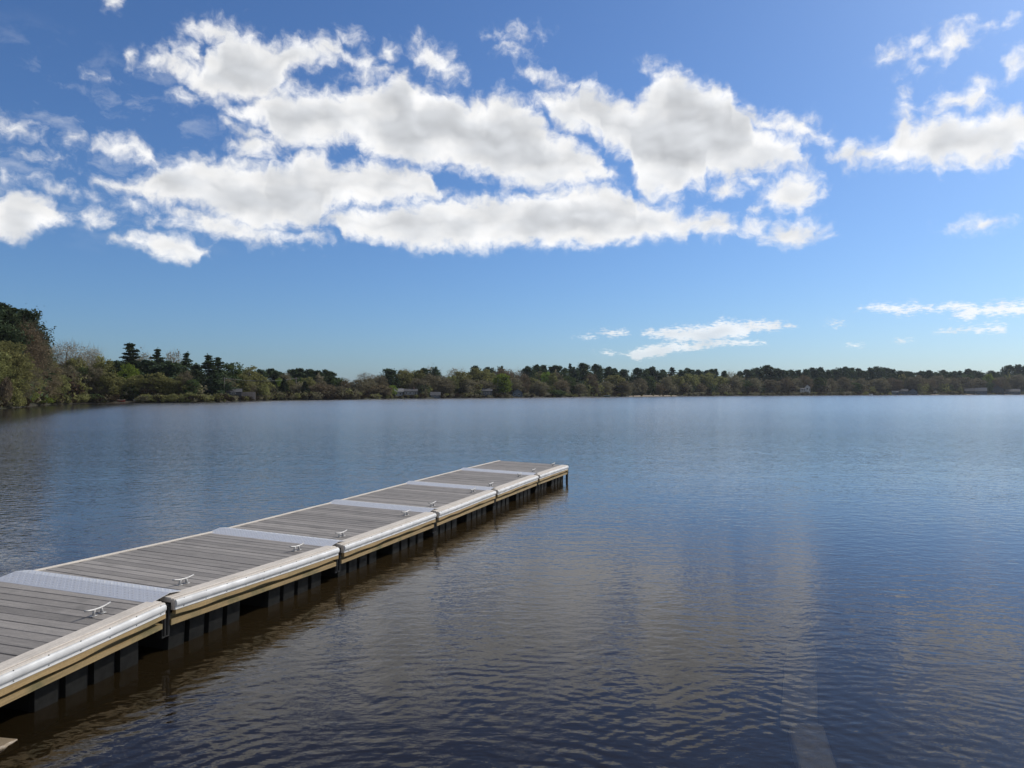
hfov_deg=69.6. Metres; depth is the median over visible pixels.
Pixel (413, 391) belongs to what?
cottage
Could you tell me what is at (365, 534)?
dock section
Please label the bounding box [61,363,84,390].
budding tree
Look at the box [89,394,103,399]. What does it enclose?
shrub
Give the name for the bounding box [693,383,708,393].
maple tree
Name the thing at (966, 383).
budding tree
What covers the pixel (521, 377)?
maple tree
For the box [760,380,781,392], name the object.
budding tree
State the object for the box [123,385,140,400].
leafy tree
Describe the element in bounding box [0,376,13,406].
shrub
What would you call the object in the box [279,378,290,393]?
cedar tree
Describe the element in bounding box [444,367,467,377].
bare tree
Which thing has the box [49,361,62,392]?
leafy tree
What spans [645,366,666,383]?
pine tree
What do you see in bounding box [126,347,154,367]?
bare tree
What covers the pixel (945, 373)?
pine tree
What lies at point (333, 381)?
woodland
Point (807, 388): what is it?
house
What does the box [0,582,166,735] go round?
dock section
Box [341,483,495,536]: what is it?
dock section
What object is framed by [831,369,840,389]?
pine tree
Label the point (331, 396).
undergrowth
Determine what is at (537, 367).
pine tree
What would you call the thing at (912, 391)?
cottage
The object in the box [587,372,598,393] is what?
maple tree
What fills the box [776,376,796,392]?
maple tree
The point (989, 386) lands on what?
leafy tree
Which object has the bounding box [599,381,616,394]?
budding tree
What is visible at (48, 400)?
shrub
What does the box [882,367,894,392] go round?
pine tree
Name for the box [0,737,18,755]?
launch plank
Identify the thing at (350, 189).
sky
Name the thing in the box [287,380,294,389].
leafy tree
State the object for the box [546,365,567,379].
pine tree
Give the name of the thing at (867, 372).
pine tree
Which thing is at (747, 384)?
leafy tree
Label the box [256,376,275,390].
leafy tree
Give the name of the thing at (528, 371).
pine tree
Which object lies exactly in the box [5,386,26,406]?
shrub
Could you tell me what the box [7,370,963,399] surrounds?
understorey
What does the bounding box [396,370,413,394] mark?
leafy tree
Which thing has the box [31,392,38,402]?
shrub
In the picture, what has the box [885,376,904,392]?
maple tree
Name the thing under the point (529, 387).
leafy tree
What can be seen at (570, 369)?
pine tree
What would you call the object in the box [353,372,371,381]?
bare tree
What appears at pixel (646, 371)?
pine tree
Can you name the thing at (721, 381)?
leafy tree
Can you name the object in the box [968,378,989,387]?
budding tree
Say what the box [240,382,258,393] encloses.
budding tree
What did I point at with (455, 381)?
leafy tree
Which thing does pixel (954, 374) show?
pine tree
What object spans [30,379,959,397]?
understorey
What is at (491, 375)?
leafy tree
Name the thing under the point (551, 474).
dock section
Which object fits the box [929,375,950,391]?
budding tree
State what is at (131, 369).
leafy tree
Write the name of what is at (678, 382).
leafy tree
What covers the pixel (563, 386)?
maple tree
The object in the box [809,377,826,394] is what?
leafy tree
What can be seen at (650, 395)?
beach
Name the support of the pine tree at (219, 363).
on the terrain
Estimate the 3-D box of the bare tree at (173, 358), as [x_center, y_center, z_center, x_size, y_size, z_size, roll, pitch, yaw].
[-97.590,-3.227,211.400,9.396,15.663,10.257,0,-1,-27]
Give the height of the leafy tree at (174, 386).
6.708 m
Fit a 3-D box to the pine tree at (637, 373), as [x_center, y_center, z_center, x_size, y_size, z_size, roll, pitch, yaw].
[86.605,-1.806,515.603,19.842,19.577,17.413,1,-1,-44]
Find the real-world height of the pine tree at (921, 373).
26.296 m
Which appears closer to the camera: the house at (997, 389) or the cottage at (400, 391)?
the cottage at (400, 391)
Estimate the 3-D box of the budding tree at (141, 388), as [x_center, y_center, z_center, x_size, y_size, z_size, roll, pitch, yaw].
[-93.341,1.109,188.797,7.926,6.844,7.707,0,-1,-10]
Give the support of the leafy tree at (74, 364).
on the terrain
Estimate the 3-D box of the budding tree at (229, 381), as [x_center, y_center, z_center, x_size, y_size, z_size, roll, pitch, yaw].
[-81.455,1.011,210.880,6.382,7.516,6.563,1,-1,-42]
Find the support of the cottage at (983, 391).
on the terrain
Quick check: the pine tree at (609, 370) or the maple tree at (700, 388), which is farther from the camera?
the maple tree at (700, 388)
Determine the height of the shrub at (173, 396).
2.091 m
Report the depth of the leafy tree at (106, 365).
192.88 m
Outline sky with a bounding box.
[0,0,1023,383]
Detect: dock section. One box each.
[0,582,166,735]
[35,531,339,663]
[227,502,436,576]
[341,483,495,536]
[415,469,538,509]
[468,460,568,491]
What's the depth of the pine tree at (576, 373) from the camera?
455.33 m
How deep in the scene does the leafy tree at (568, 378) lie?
416.93 m
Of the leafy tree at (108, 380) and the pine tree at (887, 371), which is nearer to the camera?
the leafy tree at (108, 380)
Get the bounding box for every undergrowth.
[0,390,1022,406]
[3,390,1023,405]
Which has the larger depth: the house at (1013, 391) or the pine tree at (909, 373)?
the house at (1013, 391)
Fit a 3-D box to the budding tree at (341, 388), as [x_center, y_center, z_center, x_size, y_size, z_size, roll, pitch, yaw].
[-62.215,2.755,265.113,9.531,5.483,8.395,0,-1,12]
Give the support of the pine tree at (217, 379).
on the terrain
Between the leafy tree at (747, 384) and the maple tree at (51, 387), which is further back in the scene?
the leafy tree at (747, 384)
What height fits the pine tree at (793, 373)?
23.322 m
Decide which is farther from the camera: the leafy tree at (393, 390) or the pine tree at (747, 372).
the pine tree at (747, 372)
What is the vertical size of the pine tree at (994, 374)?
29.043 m
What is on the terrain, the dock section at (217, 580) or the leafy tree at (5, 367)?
the leafy tree at (5, 367)
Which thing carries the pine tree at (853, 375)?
on the terrain
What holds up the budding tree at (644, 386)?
on the terrain
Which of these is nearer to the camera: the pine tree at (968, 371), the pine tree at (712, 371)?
the pine tree at (712, 371)
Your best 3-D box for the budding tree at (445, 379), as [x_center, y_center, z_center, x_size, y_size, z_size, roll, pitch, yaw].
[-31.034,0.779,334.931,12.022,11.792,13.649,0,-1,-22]
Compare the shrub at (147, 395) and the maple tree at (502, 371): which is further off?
the maple tree at (502, 371)
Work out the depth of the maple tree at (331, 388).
261.63 m
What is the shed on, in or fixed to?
on the terrain
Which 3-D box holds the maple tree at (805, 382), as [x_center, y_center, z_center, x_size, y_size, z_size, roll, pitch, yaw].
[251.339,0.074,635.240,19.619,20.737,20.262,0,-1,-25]
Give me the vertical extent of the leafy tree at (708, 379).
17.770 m
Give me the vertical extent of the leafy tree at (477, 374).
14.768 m
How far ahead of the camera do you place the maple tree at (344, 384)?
288.93 m
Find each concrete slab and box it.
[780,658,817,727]
[789,722,836,767]
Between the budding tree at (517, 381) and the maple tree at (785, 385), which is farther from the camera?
the maple tree at (785, 385)
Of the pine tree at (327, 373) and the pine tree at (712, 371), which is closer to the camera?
the pine tree at (327, 373)
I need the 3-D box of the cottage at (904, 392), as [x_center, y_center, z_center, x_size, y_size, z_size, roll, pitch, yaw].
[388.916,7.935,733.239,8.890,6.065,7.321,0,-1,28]
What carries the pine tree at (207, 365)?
on the terrain
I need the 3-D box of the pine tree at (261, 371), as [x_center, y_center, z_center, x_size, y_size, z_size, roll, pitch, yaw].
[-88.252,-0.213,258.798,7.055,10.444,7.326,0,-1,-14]
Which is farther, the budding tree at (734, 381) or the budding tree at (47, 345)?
the budding tree at (734, 381)
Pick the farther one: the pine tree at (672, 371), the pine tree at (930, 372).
the pine tree at (930, 372)
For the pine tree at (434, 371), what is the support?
on the terrain
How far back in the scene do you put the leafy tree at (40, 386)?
133.86 m
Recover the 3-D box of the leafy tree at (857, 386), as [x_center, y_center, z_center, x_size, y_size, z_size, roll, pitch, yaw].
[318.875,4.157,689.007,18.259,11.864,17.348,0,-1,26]
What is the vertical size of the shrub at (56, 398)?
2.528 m
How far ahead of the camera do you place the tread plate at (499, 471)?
18.93 m
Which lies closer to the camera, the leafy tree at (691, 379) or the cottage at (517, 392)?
the cottage at (517, 392)
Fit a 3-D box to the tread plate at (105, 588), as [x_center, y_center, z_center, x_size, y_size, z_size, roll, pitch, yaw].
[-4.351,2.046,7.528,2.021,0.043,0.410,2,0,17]
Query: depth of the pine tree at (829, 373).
697.77 m
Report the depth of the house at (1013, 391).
843.48 m
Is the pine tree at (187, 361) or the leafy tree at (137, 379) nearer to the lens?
the leafy tree at (137, 379)
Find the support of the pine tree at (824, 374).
on the terrain
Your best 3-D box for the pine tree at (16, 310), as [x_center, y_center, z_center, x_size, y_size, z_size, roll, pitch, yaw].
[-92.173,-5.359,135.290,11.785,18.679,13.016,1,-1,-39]
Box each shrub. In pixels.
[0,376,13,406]
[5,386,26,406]
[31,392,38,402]
[34,396,55,402]
[48,394,62,400]
[75,394,88,401]
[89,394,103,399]
[136,394,152,401]
[162,394,178,400]
[180,391,194,401]
[254,384,270,398]
[549,390,566,396]
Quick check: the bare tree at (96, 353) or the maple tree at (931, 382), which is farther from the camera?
the maple tree at (931, 382)
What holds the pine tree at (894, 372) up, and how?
on the terrain
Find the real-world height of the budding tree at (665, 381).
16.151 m
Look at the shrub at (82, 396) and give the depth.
168.72 m
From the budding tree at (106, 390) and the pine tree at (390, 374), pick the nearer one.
the budding tree at (106, 390)
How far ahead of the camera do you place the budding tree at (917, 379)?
765.90 m
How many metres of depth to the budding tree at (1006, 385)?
852.73 m
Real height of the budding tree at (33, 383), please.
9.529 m
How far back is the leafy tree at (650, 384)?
490.01 m
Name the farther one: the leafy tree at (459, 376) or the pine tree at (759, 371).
the pine tree at (759, 371)
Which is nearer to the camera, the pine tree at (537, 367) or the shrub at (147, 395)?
the shrub at (147, 395)
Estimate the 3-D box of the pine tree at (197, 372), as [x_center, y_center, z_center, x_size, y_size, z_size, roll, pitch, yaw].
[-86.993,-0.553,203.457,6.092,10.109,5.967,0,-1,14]
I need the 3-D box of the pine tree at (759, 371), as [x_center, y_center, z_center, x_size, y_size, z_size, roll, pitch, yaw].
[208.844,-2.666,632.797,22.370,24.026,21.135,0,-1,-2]
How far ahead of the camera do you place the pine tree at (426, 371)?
333.56 m
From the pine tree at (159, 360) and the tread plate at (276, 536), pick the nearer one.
the tread plate at (276, 536)
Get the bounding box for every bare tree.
[51,340,97,370]
[77,345,105,368]
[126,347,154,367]
[162,348,183,363]
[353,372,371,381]
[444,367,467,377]
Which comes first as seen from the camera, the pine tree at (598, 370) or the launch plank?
the launch plank
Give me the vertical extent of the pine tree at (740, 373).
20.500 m
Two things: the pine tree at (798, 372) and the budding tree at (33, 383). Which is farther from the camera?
the pine tree at (798, 372)
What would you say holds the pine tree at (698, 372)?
on the terrain
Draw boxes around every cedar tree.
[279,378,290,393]
[300,381,309,393]
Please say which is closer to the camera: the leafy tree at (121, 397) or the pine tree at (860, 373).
the leafy tree at (121, 397)
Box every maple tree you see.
[8,314,59,394]
[40,357,67,397]
[308,382,328,391]
[324,384,339,393]
[339,378,350,390]
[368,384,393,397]
[494,366,514,391]
[508,369,518,394]
[516,373,532,395]
[551,380,569,391]
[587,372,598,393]
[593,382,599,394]
[653,384,666,394]
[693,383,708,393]
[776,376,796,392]
[797,374,813,391]
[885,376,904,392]
[922,378,937,390]
[990,379,1004,391]
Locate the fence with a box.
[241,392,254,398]
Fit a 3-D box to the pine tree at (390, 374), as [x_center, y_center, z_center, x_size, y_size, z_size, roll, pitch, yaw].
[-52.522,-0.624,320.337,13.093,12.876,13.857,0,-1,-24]
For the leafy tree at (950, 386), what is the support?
on the terrain
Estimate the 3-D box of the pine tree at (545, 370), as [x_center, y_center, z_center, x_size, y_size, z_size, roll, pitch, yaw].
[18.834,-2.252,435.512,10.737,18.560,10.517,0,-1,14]
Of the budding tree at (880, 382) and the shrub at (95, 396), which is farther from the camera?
the budding tree at (880, 382)
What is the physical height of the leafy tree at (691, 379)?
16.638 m
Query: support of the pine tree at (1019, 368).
on the terrain
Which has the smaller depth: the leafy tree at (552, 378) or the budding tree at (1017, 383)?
the leafy tree at (552, 378)
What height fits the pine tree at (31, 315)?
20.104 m
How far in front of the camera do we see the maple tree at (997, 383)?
843.86 m
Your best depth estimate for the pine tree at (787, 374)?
656.67 m
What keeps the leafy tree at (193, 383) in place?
on the terrain
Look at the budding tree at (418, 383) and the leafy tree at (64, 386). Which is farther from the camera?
the budding tree at (418, 383)
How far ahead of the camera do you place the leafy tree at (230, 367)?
220.88 m
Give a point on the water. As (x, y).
(792, 527)
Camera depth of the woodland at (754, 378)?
769.87 m
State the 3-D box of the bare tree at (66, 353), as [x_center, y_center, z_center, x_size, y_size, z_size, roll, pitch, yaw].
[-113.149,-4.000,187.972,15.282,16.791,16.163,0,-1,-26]
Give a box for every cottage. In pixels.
[394,388,403,396]
[404,387,417,394]
[512,389,522,396]
[898,389,907,394]
[908,389,916,394]
[975,388,986,394]
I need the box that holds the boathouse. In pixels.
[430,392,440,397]
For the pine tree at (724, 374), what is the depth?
605.89 m
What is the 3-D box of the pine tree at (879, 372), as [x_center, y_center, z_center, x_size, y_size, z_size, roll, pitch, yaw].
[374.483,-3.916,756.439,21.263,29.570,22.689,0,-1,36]
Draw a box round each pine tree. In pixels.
[0,302,34,359]
[0,304,29,361]
[8,304,45,383]
[16,308,57,366]
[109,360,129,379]
[116,342,142,372]
[133,359,163,378]
[149,348,165,375]
[154,360,193,379]
[179,351,192,375]
[188,364,207,393]
[199,353,223,394]
[204,373,238,394]
[206,357,230,384]
[256,369,271,384]
[264,368,281,385]
[286,369,298,379]
[290,368,308,377]
[304,369,323,380]
[315,370,328,382]
[322,369,333,385]
[379,368,403,388]
[412,368,431,380]
[431,367,441,380]
[483,367,494,377]
[521,366,540,393]
[531,364,543,373]
[541,365,549,374]
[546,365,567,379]
[562,367,571,381]
[567,363,575,379]
[571,367,581,382]
[576,363,593,380]
[591,364,605,383]
[603,366,619,381]
[619,369,631,383]
[628,368,649,394]
[642,369,652,381]
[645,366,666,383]
[666,367,679,394]
[676,368,694,375]
[677,370,687,378]
[691,369,703,378]
[704,369,719,378]
[714,369,719,392]
[721,370,730,380]
[734,371,745,379]
[743,369,761,383]
[750,367,768,380]
[760,365,779,385]
[773,368,788,391]
[784,370,793,383]
[788,369,795,380]
[795,369,807,380]
[801,369,813,390]
[808,367,823,391]
[817,367,827,380]
[826,369,835,384]
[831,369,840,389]
[835,366,853,379]
[849,367,859,378]
[855,368,868,386]
[862,370,869,384]
[867,367,878,391]
[873,366,887,379]
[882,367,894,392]
[889,369,902,390]
[897,371,910,384]
[905,371,915,376]
[914,371,929,392]
[920,370,937,379]
[938,370,950,379]
[948,371,960,381]
[957,370,967,376]
[963,368,980,378]
[973,370,983,379]
[986,370,998,378]
[1000,365,1019,378]
[1011,364,1023,374]
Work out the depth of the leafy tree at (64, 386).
166.81 m
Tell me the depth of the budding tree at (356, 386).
286.39 m
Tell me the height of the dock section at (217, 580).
0.763 m
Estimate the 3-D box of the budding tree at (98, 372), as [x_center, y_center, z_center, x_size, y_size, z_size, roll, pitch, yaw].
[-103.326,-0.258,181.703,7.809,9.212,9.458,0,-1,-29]
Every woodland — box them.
[60,361,996,393]
[61,360,1015,395]
[61,363,1021,394]
[124,359,1023,394]
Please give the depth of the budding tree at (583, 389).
417.11 m
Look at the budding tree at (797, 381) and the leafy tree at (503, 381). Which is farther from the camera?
the budding tree at (797, 381)
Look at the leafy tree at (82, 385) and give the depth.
173.60 m
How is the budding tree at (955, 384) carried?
on the terrain
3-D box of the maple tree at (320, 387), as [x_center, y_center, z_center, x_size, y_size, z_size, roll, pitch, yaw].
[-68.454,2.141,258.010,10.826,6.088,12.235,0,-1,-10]
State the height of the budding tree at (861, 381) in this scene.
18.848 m
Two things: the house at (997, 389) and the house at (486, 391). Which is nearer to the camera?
the house at (486, 391)
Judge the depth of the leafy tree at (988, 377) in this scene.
850.91 m
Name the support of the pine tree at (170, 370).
on the terrain
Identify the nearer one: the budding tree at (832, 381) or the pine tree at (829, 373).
the budding tree at (832, 381)
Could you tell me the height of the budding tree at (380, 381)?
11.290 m
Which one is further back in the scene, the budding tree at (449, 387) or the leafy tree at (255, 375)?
the budding tree at (449, 387)
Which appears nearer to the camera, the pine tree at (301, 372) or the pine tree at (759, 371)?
the pine tree at (301, 372)
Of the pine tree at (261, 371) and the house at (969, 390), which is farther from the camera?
the house at (969, 390)
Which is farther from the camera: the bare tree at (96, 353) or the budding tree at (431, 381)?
the budding tree at (431, 381)
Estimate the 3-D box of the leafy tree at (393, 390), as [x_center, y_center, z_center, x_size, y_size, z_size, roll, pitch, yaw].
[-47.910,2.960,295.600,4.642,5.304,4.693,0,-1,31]
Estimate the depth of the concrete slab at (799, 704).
6.39 m
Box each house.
[480,388,491,395]
[805,385,809,394]
[964,388,974,394]
[991,386,1003,394]
[1005,389,1020,394]
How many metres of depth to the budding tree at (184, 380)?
190.59 m
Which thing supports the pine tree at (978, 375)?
on the terrain
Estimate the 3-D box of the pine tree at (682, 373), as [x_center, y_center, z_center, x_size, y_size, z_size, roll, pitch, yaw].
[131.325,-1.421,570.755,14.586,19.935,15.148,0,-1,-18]
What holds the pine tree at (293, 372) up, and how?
on the terrain
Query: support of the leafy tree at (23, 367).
on the terrain
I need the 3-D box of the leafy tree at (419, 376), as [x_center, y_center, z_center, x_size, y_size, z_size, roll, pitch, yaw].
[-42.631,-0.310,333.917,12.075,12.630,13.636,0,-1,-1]
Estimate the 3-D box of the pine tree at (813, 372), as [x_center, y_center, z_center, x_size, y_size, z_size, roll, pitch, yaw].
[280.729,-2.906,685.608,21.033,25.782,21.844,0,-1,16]
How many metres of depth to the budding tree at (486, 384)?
351.20 m
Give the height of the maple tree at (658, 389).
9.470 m
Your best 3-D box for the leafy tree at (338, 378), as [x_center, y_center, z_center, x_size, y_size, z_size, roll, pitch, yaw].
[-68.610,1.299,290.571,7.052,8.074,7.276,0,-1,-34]
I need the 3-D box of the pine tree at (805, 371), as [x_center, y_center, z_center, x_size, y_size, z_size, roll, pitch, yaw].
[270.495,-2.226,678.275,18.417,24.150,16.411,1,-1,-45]
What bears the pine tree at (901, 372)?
on the terrain
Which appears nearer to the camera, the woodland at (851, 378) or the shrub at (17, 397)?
the shrub at (17, 397)
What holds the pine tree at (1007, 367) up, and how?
on the terrain
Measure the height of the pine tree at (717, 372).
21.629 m
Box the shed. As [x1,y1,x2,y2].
[226,389,241,400]
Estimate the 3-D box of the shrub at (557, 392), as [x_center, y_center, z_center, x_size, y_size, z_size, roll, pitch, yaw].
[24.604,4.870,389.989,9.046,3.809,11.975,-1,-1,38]
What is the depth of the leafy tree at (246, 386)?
222.80 m
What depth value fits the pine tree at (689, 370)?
576.14 m
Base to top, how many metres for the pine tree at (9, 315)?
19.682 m
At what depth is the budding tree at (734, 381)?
571.84 m
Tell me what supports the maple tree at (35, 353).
on the terrain
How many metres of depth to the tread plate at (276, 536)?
10.33 m
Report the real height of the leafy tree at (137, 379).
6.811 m
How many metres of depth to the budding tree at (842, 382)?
675.97 m
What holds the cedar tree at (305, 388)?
on the terrain
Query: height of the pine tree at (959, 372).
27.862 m
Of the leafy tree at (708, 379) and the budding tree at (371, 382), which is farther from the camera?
the leafy tree at (708, 379)
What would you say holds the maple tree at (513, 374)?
on the terrain
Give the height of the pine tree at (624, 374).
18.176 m
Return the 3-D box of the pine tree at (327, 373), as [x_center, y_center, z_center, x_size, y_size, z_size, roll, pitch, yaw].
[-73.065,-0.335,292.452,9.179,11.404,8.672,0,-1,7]
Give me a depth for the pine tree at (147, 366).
198.92 m
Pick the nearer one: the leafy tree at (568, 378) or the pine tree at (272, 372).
the pine tree at (272, 372)
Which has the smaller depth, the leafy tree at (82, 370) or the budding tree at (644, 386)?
the leafy tree at (82, 370)
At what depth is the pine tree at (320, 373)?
288.38 m
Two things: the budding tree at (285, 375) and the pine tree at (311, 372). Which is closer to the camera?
the budding tree at (285, 375)
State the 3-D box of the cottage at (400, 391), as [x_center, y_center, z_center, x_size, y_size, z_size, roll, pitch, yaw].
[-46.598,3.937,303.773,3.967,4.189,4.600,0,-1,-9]
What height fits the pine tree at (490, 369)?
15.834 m
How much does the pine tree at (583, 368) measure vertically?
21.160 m
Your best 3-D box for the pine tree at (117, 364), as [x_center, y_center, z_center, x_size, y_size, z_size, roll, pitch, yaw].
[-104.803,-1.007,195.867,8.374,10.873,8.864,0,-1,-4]
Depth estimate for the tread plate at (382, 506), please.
13.16 m
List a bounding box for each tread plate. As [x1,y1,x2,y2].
[0,570,180,602]
[212,527,342,545]
[330,499,436,511]
[406,481,493,489]
[462,468,535,474]
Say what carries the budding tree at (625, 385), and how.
on the terrain
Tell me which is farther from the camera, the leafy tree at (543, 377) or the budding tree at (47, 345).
the leafy tree at (543, 377)
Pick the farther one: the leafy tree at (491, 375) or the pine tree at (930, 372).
the pine tree at (930, 372)
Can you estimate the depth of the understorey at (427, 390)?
319.07 m
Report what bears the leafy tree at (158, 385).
on the terrain
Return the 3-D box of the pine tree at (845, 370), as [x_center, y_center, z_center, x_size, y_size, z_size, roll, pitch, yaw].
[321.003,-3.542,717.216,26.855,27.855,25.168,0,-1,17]
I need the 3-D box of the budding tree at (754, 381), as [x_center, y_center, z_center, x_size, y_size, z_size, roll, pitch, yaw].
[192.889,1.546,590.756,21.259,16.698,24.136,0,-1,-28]
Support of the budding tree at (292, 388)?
on the terrain
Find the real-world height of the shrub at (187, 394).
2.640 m
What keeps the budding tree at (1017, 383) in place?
on the terrain
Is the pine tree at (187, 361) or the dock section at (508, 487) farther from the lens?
the pine tree at (187, 361)
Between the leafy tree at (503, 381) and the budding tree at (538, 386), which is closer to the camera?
the leafy tree at (503, 381)
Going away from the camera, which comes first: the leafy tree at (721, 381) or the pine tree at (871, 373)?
the leafy tree at (721, 381)
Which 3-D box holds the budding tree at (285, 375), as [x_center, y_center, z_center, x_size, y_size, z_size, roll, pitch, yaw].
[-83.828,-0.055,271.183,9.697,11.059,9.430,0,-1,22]
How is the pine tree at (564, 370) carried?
on the terrain
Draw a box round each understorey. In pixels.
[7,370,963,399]
[20,363,1023,399]
[27,372,933,399]
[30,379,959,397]
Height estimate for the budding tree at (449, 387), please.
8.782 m
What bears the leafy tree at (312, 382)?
on the terrain
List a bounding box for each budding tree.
[14,360,45,398]
[31,330,58,404]
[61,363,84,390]
[79,367,106,394]
[91,382,118,394]
[136,376,157,395]
[176,369,193,393]
[221,379,235,386]
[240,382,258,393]
[274,373,293,382]
[289,384,303,392]
[334,386,346,394]
[345,379,369,394]
[359,378,377,393]
[373,375,389,392]
[408,377,431,394]
[421,370,446,396]
[435,375,454,395]
[439,381,454,394]
[458,378,479,395]
[477,380,496,394]
[508,377,524,395]
[529,381,550,395]
[572,381,587,393]
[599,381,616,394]
[616,381,631,393]
[631,378,649,394]
[660,376,674,394]
[724,373,745,393]
[744,378,763,391]
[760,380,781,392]
[791,378,804,391]
[823,376,837,392]
[835,377,854,394]
[852,378,869,392]
[866,377,891,393]
[903,374,925,393]
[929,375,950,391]
[946,378,963,390]
[958,377,975,391]
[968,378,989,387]
[993,376,1012,391]
[1009,374,1023,392]
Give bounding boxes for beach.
[629,395,676,396]
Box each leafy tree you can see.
[0,340,35,393]
[0,352,25,390]
[28,367,46,400]
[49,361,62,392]
[58,375,71,391]
[62,356,93,375]
[72,380,87,394]
[75,366,94,393]
[91,354,118,377]
[95,372,125,395]
[110,377,131,399]
[116,363,139,399]
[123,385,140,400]
[124,374,149,399]
[138,372,172,395]
[163,375,188,397]
[182,379,201,395]
[219,362,244,390]
[231,374,255,391]
[240,365,262,387]
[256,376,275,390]
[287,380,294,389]
[300,377,316,391]
[330,377,343,385]
[387,385,397,393]
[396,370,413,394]
[408,369,424,385]
[447,376,459,394]
[450,371,472,393]
[467,367,492,395]
[483,373,496,381]
[492,373,512,393]
[524,377,541,393]
[540,372,551,390]
[547,373,557,388]
[564,376,576,393]
[602,375,626,393]
[641,376,655,394]
[670,374,685,393]
[684,373,699,392]
[697,372,717,392]
[715,376,729,392]
[739,380,753,393]
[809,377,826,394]
[847,382,863,391]
[936,384,955,392]
[979,381,994,392]
[982,373,994,389]
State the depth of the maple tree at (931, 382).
772.99 m
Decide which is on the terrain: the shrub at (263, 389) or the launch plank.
the shrub at (263, 389)
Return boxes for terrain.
[0,392,1023,408]
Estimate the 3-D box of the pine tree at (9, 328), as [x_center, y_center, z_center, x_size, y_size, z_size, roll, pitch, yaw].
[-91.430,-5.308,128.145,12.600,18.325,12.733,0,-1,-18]
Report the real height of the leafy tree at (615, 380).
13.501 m
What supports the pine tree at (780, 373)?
on the terrain
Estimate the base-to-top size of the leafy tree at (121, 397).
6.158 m
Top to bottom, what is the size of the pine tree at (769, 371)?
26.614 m
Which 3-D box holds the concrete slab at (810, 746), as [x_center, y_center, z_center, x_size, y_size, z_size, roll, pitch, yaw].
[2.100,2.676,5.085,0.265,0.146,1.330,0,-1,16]
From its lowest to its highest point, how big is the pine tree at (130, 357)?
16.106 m
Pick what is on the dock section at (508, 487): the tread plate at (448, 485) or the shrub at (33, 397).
the tread plate at (448, 485)
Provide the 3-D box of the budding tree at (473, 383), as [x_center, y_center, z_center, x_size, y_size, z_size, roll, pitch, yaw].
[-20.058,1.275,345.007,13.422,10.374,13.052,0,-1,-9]
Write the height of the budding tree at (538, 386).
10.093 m

